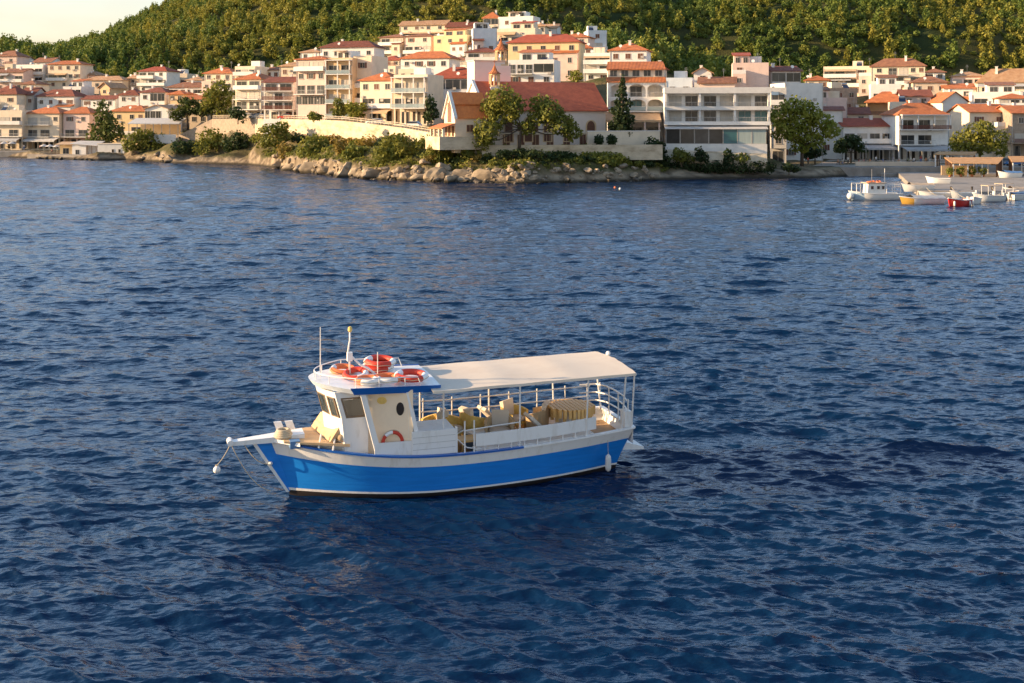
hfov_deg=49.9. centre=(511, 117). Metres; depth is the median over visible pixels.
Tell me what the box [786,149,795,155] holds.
window
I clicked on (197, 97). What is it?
house
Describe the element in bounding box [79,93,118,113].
house
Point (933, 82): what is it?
house
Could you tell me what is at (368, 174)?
outcrop
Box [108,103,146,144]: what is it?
house
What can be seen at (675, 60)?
hill pine
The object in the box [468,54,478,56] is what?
balcony door
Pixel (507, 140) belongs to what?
door
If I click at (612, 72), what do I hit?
attic window
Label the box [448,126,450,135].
door
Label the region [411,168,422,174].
boulder
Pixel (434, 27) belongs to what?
house
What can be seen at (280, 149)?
bush
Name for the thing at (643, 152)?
terrace wall
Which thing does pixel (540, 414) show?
tub chair
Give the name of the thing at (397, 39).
balcony door
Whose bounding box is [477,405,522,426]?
deck lounger
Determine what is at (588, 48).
house
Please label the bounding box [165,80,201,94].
house
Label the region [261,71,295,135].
house
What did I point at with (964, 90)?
house
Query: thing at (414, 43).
house
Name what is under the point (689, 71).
hill tree
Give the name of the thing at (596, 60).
house
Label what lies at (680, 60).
hill pine
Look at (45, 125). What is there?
house
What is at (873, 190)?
motorboat
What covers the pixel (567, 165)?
boulder
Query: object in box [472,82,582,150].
trees
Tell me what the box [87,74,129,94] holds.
house
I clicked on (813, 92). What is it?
house
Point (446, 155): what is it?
bush
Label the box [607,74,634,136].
tree
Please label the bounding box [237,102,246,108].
balcony door
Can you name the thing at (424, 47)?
balcony door
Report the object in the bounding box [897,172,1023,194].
pier
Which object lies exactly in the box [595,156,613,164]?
bush
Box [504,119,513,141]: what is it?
arched window
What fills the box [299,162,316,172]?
outcrop
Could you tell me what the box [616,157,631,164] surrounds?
bush
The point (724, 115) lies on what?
balcony door
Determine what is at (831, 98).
house
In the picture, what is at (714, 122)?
hotel
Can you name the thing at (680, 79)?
house
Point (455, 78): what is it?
house
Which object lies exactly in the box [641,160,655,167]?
bush
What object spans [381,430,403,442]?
life ring
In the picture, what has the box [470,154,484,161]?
bush
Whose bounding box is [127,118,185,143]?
pavilion
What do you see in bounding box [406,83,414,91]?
balcony door
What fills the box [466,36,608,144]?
church
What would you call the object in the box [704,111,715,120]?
balcony door
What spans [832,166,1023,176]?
quay
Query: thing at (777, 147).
house
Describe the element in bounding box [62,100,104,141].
house
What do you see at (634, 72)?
attic window
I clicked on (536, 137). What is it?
door
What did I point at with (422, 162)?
boulder
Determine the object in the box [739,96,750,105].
balcony door
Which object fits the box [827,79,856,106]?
house
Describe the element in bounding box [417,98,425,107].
balcony door
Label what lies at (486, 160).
bush
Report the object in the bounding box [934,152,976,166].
awning roof
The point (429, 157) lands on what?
bush
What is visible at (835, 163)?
pavement
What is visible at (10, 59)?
house
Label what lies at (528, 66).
balcony door
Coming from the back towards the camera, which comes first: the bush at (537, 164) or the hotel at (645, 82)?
the hotel at (645, 82)
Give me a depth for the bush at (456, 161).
203.25 m
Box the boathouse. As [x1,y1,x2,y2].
[98,143,127,152]
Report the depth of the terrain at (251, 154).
476.16 m
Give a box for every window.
[63,148,68,153]
[307,73,314,78]
[318,73,322,78]
[358,62,366,67]
[363,84,367,89]
[374,84,378,89]
[384,84,389,89]
[415,61,422,66]
[427,61,434,65]
[466,125,473,132]
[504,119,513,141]
[511,77,520,81]
[523,117,532,141]
[528,77,533,81]
[543,119,551,141]
[554,45,559,50]
[586,120,595,133]
[610,70,616,75]
[621,70,627,75]
[625,53,630,58]
[632,70,639,75]
[644,70,650,75]
[655,70,661,75]
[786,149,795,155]
[823,145,829,150]
[975,117,983,121]
[1018,117,1023,123]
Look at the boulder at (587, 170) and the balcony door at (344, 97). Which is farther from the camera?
the balcony door at (344, 97)
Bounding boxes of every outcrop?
[271,161,280,168]
[281,163,293,170]
[293,164,300,172]
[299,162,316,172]
[317,166,328,174]
[335,162,350,177]
[348,168,357,176]
[360,169,379,179]
[377,173,390,179]
[397,173,409,180]
[410,174,423,180]
[423,167,447,181]
[444,169,470,178]
[464,176,473,181]
[471,168,498,179]
[491,169,508,176]
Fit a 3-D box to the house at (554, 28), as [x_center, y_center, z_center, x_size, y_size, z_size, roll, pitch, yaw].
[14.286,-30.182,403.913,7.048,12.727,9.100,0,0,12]
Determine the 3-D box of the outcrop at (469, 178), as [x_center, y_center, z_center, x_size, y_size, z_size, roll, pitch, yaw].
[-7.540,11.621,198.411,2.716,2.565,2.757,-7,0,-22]
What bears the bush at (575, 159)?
on the terrain at (251, 154)
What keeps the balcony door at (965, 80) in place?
in the house at (965, 77)
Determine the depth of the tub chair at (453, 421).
36.16 m
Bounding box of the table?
[458,434,472,452]
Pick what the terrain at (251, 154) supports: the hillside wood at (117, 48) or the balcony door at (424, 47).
the hillside wood at (117, 48)
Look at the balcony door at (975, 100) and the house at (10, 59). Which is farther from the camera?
the house at (10, 59)
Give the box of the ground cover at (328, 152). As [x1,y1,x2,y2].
[263,143,668,171]
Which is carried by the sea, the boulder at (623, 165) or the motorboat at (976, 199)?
the motorboat at (976, 199)
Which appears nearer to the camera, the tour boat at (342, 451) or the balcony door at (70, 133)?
the tour boat at (342, 451)
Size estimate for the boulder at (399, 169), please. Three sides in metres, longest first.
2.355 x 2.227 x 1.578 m
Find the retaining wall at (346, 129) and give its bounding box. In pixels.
[176,115,485,154]
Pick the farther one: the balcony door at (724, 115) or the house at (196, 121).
the house at (196, 121)
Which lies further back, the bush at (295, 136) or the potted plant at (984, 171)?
the bush at (295, 136)
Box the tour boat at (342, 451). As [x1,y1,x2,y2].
[217,326,643,497]
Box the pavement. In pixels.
[814,160,1022,165]
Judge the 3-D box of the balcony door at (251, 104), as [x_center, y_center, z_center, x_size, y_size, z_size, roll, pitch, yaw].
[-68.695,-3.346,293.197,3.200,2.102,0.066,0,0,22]
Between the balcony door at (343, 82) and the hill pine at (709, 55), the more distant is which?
the hill pine at (709, 55)
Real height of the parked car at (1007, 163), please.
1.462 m
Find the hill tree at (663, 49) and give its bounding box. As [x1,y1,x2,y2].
[655,45,670,55]
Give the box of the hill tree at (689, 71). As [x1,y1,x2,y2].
[682,67,692,76]
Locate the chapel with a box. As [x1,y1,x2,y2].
[425,91,487,152]
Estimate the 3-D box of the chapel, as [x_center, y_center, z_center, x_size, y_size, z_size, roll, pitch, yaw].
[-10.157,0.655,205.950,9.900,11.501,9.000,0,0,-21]
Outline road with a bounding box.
[338,120,436,132]
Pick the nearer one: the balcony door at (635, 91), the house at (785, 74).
the balcony door at (635, 91)
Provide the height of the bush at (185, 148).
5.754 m
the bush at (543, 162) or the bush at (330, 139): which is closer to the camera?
the bush at (543, 162)
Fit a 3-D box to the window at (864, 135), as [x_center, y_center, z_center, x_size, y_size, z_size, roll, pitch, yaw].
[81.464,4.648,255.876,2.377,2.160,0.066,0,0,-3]
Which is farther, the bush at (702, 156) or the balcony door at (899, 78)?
the balcony door at (899, 78)
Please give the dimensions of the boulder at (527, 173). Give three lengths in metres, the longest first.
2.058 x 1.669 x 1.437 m
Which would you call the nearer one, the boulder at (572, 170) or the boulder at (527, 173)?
the boulder at (527, 173)
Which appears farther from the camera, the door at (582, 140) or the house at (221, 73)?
the house at (221, 73)
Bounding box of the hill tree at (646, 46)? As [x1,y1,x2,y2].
[634,39,653,49]
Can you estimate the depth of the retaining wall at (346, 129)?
260.23 m
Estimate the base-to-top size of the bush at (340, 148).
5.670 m
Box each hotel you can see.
[606,61,665,153]
[662,87,770,169]
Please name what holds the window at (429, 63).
in the house at (436, 62)
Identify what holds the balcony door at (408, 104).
in the house at (410, 92)
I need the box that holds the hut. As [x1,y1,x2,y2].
[70,141,104,153]
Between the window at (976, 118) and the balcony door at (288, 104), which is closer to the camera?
the window at (976, 118)
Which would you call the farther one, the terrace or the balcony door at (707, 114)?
the terrace
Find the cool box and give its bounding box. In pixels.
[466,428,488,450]
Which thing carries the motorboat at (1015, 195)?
on the sea
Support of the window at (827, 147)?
in the house at (836, 112)
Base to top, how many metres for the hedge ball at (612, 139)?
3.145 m
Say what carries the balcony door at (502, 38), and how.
in the house at (517, 29)
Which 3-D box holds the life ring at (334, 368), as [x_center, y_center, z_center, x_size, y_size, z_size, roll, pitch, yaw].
[-5.371,8.010,35.040,0.904,0.252,0.901,0,0,-18]
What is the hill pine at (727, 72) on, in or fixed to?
on the terrain at (251, 154)
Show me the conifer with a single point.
(106, 124)
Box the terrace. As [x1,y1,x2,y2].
[27,154,88,157]
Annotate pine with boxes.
[167,96,209,129]
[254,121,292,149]
[638,37,645,47]
[643,27,656,46]
[651,32,657,44]
[666,35,681,59]
[666,50,681,74]
[673,54,681,70]
[705,48,719,75]
[706,58,715,76]
[719,64,731,76]
[800,68,806,82]
[813,68,820,76]
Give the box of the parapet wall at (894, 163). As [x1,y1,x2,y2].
[855,162,938,165]
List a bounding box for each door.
[0,117,9,120]
[9,129,17,135]
[12,117,20,120]
[28,118,36,124]
[28,130,36,136]
[40,118,49,124]
[40,130,49,136]
[65,130,73,136]
[78,130,87,136]
[193,89,201,92]
[237,81,246,84]
[237,91,246,98]
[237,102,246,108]
[249,81,258,84]
[249,91,258,98]
[249,101,258,108]
[265,84,276,90]
[265,93,272,99]
[265,102,272,108]
[274,93,281,99]
[274,102,281,108]
[280,84,291,90]
[284,93,291,99]
[284,102,291,108]
[297,85,304,93]
[298,62,308,66]
[307,85,314,93]
[313,61,323,65]
[317,85,324,93]
[329,65,338,73]
[329,80,338,88]
[329,94,338,102]
[341,65,350,73]
[341,80,350,87]
[341,94,350,102]
[362,98,373,103]
[379,98,390,102]
[393,38,401,41]
[395,83,403,91]
[395,98,403,107]
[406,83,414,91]
[406,98,414,107]
[417,82,425,91]
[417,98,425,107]
[423,46,430,49]
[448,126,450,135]
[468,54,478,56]
[483,54,493,56]
[499,37,507,40]
[503,135,509,144]
[509,65,515,73]
[517,64,523,73]
[517,135,524,144]
[526,64,531,72]
[532,134,538,144]
[546,135,553,144]
[563,134,569,144]
[579,134,586,144]
[585,66,596,68]
[611,86,618,96]
[630,86,641,96]
[630,100,641,110]
[649,86,660,96]
[649,100,660,110]
[669,96,681,105]
[669,111,681,120]
[685,96,697,105]
[685,111,697,120]
[704,96,715,105]
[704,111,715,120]
[720,96,731,105]
[720,111,731,120]
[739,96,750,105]
[739,111,750,120]
[755,96,766,105]
[755,111,766,120]
[772,94,784,99]
[845,79,856,82]
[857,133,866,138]
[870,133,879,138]
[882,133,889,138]
[888,68,896,74]
[896,77,903,80]
[899,68,907,74]
[901,120,913,128]
[901,135,913,144]
[917,120,929,128]
[918,135,931,143]
[933,120,945,128]
[953,79,961,82]
[964,79,971,82]
[974,99,986,102]
[1014,133,1023,142]
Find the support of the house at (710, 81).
on the terrain at (251, 154)
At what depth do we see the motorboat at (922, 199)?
148.37 m
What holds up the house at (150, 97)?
on the terrain at (251, 154)
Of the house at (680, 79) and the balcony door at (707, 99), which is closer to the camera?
the balcony door at (707, 99)
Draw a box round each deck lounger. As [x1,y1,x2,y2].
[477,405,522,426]
[523,412,541,425]
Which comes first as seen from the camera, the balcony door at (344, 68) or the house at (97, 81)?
the balcony door at (344, 68)
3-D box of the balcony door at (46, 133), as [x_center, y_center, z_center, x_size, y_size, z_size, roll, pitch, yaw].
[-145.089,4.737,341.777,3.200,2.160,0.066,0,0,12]
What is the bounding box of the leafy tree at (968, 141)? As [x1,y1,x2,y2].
[948,119,1010,156]
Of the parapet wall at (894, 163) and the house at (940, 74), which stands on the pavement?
the parapet wall at (894, 163)
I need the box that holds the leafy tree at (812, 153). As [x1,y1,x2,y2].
[804,146,826,163]
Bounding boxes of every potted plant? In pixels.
[946,166,955,176]
[956,166,964,176]
[967,166,976,176]
[977,166,987,176]
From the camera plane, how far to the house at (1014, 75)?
313.95 m
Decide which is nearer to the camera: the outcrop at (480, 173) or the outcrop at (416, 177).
the outcrop at (480, 173)
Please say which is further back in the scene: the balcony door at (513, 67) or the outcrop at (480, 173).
the balcony door at (513, 67)
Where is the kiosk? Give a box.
[54,142,72,153]
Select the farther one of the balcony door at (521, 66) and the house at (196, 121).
the house at (196, 121)
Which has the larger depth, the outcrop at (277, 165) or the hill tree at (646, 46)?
the hill tree at (646, 46)
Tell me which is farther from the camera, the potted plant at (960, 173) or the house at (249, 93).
the house at (249, 93)
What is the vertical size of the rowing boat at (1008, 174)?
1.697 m
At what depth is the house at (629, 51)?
276.27 m
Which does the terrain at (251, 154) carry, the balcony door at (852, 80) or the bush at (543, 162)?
the bush at (543, 162)
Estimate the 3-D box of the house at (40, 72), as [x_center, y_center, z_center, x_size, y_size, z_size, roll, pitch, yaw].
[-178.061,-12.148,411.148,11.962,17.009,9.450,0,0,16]
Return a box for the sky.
[0,0,169,44]
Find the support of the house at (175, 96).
on the terrain at (251, 154)
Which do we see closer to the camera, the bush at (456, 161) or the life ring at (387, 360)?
the life ring at (387, 360)
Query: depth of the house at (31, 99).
378.27 m
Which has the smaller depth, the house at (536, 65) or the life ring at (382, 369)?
the life ring at (382, 369)
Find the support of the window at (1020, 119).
in the house at (1012, 116)
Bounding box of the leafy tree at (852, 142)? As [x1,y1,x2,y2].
[833,134,867,162]
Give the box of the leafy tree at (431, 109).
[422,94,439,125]
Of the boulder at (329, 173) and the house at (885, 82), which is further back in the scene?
the house at (885, 82)
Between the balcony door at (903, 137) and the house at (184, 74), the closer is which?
the balcony door at (903, 137)
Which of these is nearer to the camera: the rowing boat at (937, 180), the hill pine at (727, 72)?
the rowing boat at (937, 180)
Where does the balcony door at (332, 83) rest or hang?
in the house at (342, 73)
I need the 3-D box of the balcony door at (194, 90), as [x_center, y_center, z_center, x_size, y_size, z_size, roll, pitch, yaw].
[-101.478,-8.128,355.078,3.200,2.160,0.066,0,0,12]
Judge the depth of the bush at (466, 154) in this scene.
202.74 m
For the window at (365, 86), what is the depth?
259.13 m
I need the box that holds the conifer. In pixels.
[85,99,124,142]
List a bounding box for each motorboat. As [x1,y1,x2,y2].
[847,169,902,199]
[899,194,946,204]
[918,190,953,197]
[947,196,973,206]
[950,190,979,198]
[970,195,981,203]
[972,185,1006,201]
[991,183,1018,198]
[1003,186,1023,188]
[1006,191,1023,199]
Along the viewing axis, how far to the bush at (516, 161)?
196.87 m
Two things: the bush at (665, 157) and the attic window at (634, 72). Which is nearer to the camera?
the bush at (665, 157)
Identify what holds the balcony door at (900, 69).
in the house at (905, 70)
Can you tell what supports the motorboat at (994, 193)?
on the sea
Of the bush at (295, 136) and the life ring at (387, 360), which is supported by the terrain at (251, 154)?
the bush at (295, 136)
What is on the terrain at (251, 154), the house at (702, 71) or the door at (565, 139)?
the house at (702, 71)
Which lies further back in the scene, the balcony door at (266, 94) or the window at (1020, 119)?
the balcony door at (266, 94)
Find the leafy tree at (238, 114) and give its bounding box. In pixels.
[226,106,246,123]
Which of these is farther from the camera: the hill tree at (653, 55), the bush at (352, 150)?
the hill tree at (653, 55)
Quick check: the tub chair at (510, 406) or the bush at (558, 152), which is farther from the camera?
the bush at (558, 152)
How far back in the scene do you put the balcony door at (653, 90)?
223.71 m
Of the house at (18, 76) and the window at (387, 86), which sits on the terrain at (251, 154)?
the house at (18, 76)
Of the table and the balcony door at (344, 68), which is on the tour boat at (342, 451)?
the table
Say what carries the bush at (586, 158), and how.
on the terrain at (251, 154)
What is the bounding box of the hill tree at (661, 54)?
[652,52,668,62]
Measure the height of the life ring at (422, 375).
0.244 m
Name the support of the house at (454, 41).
on the terrain at (251, 154)
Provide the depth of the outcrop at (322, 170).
223.42 m
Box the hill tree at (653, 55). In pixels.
[650,48,658,60]
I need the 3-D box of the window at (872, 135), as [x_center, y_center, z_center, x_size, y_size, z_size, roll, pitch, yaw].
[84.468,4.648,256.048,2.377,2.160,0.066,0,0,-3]
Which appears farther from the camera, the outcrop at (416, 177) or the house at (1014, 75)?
the house at (1014, 75)
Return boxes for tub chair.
[421,407,448,420]
[436,408,462,435]
[458,406,485,434]
[484,409,514,432]
[499,398,527,428]
[525,399,549,427]
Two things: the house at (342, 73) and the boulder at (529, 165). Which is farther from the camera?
the house at (342, 73)
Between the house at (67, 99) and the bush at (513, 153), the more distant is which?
the house at (67, 99)
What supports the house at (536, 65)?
on the terrain at (251, 154)
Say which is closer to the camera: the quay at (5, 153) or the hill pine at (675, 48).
the quay at (5, 153)
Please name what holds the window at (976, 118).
in the house at (966, 115)
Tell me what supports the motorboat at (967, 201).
on the sea
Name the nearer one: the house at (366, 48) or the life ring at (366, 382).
the life ring at (366, 382)
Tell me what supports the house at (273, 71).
on the terrain at (251, 154)
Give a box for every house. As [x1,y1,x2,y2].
[0,49,29,68]
[0,67,35,88]
[0,81,26,109]
[0,103,33,149]
[16,62,47,82]
[19,79,50,91]
[22,105,68,149]
[24,82,45,109]
[33,56,62,63]
[34,87,86,110]
[45,55,93,90]
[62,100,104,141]
[63,79,93,94]
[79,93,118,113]
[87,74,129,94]
[88,66,108,77]
[97,81,128,94]
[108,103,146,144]
[116,87,140,107]
[127,73,138,90]
[136,65,180,90]
[137,85,173,106]
[142,102,181,131]
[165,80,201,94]
[166,84,197,106]
[177,67,197,82]
[184,71,203,81]
[186,95,207,106]
[190,103,220,128]
[202,65,234,93]
[232,70,271,118]
[233,61,268,77]
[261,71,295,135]
[268,60,282,76]
[277,56,301,76]
[293,53,329,119]
[298,47,319,57]
[318,39,386,57]
[324,50,359,119]
[353,56,387,118]
[357,69,399,123]
[377,32,404,56]
[388,49,400,74]
[390,68,443,125]
[398,19,451,35]
[398,49,462,74]
[402,28,437,55]
[434,27,472,56]
[435,64,466,103]
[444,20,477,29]
[458,54,465,67]
[464,45,503,67]
[471,23,496,49]
[481,10,499,28]
[497,21,541,45]
[498,11,539,28]
[506,28,586,80]
[508,49,560,81]
[537,21,549,33]
[544,22,561,33]
[571,31,595,46]
[583,44,609,80]
[584,24,607,49]
[585,43,592,52]
[607,40,652,61]
[658,60,668,86]
[666,68,693,86]
[691,65,714,86]
[697,68,736,86]
[732,52,768,86]
[769,60,803,86]
[770,83,822,160]
[770,87,785,162]
[803,69,830,86]
[823,58,870,96]
[823,87,846,117]
[823,104,844,158]
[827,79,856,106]
[838,115,897,159]
[847,100,871,117]
[864,89,907,117]
[869,56,926,88]
[869,74,900,98]
[879,100,953,160]
[888,96,905,109]
[896,87,933,106]
[906,74,948,95]
[925,66,946,79]
[927,85,970,143]
[941,81,975,103]
[946,101,1010,157]
[948,66,982,91]
[969,82,1023,103]
[975,66,1023,91]
[992,91,1023,104]
[996,103,1023,158]
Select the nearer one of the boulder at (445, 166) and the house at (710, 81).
the boulder at (445, 166)
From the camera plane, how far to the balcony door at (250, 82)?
293.24 m
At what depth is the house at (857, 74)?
329.46 m
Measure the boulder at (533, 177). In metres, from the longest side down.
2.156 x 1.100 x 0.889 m
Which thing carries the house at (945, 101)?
on the terrain at (251, 154)
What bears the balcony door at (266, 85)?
in the house at (279, 98)
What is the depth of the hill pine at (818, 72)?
358.91 m
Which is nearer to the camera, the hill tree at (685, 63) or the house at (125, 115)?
the house at (125, 115)
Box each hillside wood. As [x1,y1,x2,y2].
[0,0,1023,78]
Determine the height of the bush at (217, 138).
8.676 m
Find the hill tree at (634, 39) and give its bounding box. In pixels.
[631,35,642,43]
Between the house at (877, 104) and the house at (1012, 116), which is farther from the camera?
the house at (877, 104)
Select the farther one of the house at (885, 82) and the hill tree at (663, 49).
the hill tree at (663, 49)
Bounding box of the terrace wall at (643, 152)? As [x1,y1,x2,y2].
[482,145,662,159]
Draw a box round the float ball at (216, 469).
[213,464,220,473]
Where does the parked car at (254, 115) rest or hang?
on the road
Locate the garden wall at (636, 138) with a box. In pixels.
[586,130,660,144]
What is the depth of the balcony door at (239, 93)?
294.71 m
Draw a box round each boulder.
[326,170,334,175]
[378,166,388,170]
[391,166,402,173]
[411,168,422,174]
[419,159,430,164]
[435,162,451,170]
[444,175,456,182]
[457,176,466,182]
[492,168,501,172]
[510,171,518,177]
[518,164,527,169]
[520,170,530,176]
[525,161,535,168]
[528,174,537,180]
[562,162,570,169]
[563,175,570,182]
[569,168,576,173]
[583,167,591,173]
[618,163,627,168]
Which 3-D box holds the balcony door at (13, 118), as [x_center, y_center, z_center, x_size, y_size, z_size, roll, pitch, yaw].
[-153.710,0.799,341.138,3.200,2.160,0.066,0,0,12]
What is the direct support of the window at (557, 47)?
in the house at (568, 52)
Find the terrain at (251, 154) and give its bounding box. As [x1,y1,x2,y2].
[0,0,1023,183]
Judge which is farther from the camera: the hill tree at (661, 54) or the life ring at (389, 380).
the hill tree at (661, 54)
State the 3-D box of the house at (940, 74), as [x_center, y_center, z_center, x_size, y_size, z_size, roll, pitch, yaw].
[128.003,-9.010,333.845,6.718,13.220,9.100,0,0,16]
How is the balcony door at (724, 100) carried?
in the hotel at (714, 122)
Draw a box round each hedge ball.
[594,134,603,144]
[606,134,617,144]
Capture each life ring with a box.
[329,363,355,374]
[342,366,368,380]
[354,374,379,385]
[361,361,393,372]
[363,355,396,366]
[372,372,401,383]
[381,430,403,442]
[394,368,428,382]
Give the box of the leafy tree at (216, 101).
[199,78,234,118]
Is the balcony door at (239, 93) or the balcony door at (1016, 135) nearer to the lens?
the balcony door at (1016, 135)
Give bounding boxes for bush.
[120,128,164,151]
[170,137,200,154]
[192,126,229,155]
[220,130,251,152]
[248,133,261,142]
[275,141,299,158]
[286,129,300,142]
[293,134,309,143]
[297,133,329,158]
[307,111,323,121]
[322,134,337,143]
[333,135,349,154]
[338,143,368,158]
[340,137,351,144]
[348,138,359,144]
[354,134,376,145]
[372,132,419,163]
[372,136,387,147]
[419,133,436,149]
[423,154,441,163]
[425,144,458,162]
[450,156,465,165]
[457,150,492,159]
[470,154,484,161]
[478,155,493,163]
[486,159,502,165]
[495,147,540,160]
[506,159,527,168]
[525,159,541,166]
[537,160,548,166]
[541,150,577,162]
[547,150,567,158]
[559,158,573,162]
[570,156,583,162]
[579,151,628,161]
[579,155,595,163]
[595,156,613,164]
[608,160,620,165]
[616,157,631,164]
[630,160,645,166]
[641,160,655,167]
[644,136,671,166]
[671,147,695,163]
[694,145,709,161]
[723,147,734,165]
[734,152,750,163]
[781,162,800,172]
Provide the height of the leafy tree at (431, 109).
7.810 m
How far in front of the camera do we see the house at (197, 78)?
368.30 m
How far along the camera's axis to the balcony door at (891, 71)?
322.57 m
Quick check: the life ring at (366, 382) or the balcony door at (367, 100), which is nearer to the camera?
the life ring at (366, 382)
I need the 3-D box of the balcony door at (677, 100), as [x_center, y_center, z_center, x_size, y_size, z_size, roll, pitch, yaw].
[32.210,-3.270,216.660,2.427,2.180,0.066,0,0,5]
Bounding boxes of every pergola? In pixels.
[941,157,1003,176]
[1008,156,1023,171]
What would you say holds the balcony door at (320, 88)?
in the house at (310, 82)
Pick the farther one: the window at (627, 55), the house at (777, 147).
the window at (627, 55)
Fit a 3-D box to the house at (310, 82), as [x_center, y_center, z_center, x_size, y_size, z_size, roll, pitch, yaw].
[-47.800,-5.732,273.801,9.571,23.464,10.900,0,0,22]
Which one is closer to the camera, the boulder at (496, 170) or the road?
the boulder at (496, 170)
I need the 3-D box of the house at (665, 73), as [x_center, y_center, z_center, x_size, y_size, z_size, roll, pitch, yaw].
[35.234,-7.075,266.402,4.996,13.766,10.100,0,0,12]
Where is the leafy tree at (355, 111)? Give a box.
[344,100,367,121]
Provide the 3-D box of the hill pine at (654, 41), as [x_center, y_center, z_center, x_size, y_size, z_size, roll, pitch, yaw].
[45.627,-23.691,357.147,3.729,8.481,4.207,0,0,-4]
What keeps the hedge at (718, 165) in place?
on the terrain at (251, 154)
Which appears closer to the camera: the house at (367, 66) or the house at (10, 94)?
the house at (367, 66)
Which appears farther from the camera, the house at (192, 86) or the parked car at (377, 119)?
the house at (192, 86)
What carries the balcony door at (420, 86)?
in the house at (410, 92)
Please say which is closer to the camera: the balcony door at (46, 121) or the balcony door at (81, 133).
the balcony door at (81, 133)
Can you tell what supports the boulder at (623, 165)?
on the terrain at (251, 154)
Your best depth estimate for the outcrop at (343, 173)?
214.86 m
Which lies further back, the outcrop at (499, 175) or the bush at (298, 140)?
the bush at (298, 140)
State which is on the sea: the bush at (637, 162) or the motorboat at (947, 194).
the motorboat at (947, 194)
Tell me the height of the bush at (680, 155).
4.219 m
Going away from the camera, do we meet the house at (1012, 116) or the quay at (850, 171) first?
the quay at (850, 171)
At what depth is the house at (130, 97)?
365.15 m
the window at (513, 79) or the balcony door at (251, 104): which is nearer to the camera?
the window at (513, 79)
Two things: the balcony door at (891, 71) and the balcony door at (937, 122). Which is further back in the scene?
the balcony door at (891, 71)
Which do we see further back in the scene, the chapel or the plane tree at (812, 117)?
the plane tree at (812, 117)
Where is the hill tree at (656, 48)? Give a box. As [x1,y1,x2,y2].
[649,43,660,53]
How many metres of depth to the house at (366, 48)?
330.91 m
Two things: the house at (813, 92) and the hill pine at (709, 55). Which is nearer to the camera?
the house at (813, 92)
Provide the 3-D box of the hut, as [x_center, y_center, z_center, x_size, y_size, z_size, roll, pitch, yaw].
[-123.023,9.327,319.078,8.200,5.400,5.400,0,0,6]
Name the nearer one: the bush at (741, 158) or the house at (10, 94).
the bush at (741, 158)
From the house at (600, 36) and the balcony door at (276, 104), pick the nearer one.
the balcony door at (276, 104)
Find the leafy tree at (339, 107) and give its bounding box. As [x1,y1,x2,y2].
[330,97,348,120]
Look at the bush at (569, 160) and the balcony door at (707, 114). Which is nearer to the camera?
the bush at (569, 160)
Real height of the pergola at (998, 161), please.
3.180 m
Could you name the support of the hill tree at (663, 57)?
on the terrain at (251, 154)
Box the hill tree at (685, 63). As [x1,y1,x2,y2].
[682,59,692,68]
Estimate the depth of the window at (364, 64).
268.93 m
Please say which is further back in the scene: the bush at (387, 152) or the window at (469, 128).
the bush at (387, 152)
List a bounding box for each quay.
[0,151,24,156]
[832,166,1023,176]
[878,173,897,176]
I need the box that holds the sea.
[0,157,1023,682]
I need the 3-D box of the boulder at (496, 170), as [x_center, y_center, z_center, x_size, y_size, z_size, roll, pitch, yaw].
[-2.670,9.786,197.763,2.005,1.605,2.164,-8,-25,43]
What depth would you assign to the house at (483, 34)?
345.11 m
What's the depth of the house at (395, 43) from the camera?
364.95 m
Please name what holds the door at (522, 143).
in the church
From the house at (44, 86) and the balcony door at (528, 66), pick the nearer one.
the balcony door at (528, 66)
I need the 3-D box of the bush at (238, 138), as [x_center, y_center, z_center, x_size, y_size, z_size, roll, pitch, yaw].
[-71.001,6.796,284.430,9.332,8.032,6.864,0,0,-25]
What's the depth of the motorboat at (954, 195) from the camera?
157.61 m
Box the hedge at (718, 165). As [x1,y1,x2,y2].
[663,160,776,174]
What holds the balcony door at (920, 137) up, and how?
in the house at (915, 129)
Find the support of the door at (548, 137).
in the church
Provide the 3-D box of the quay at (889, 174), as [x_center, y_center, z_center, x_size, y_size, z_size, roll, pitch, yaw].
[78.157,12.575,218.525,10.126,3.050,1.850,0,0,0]
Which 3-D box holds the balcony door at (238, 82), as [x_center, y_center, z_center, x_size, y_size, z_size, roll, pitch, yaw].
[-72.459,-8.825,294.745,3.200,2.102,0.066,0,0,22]
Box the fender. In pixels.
[605,454,610,471]
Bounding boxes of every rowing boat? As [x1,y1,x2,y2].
[902,182,934,191]
[925,176,950,182]
[997,170,1022,177]
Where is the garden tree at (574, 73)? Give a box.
[566,70,583,81]
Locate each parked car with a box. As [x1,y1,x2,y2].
[249,113,263,118]
[277,114,292,118]
[365,118,383,124]
[402,121,421,127]
[991,158,1008,164]
[1004,161,1023,165]
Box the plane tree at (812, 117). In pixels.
[770,94,842,165]
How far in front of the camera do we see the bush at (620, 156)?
203.62 m
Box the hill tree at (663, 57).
[652,55,670,65]
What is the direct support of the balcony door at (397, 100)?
in the house at (410, 92)
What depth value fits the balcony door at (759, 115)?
215.22 m
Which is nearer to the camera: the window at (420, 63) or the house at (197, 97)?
the window at (420, 63)
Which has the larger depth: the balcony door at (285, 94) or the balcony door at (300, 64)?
the balcony door at (285, 94)

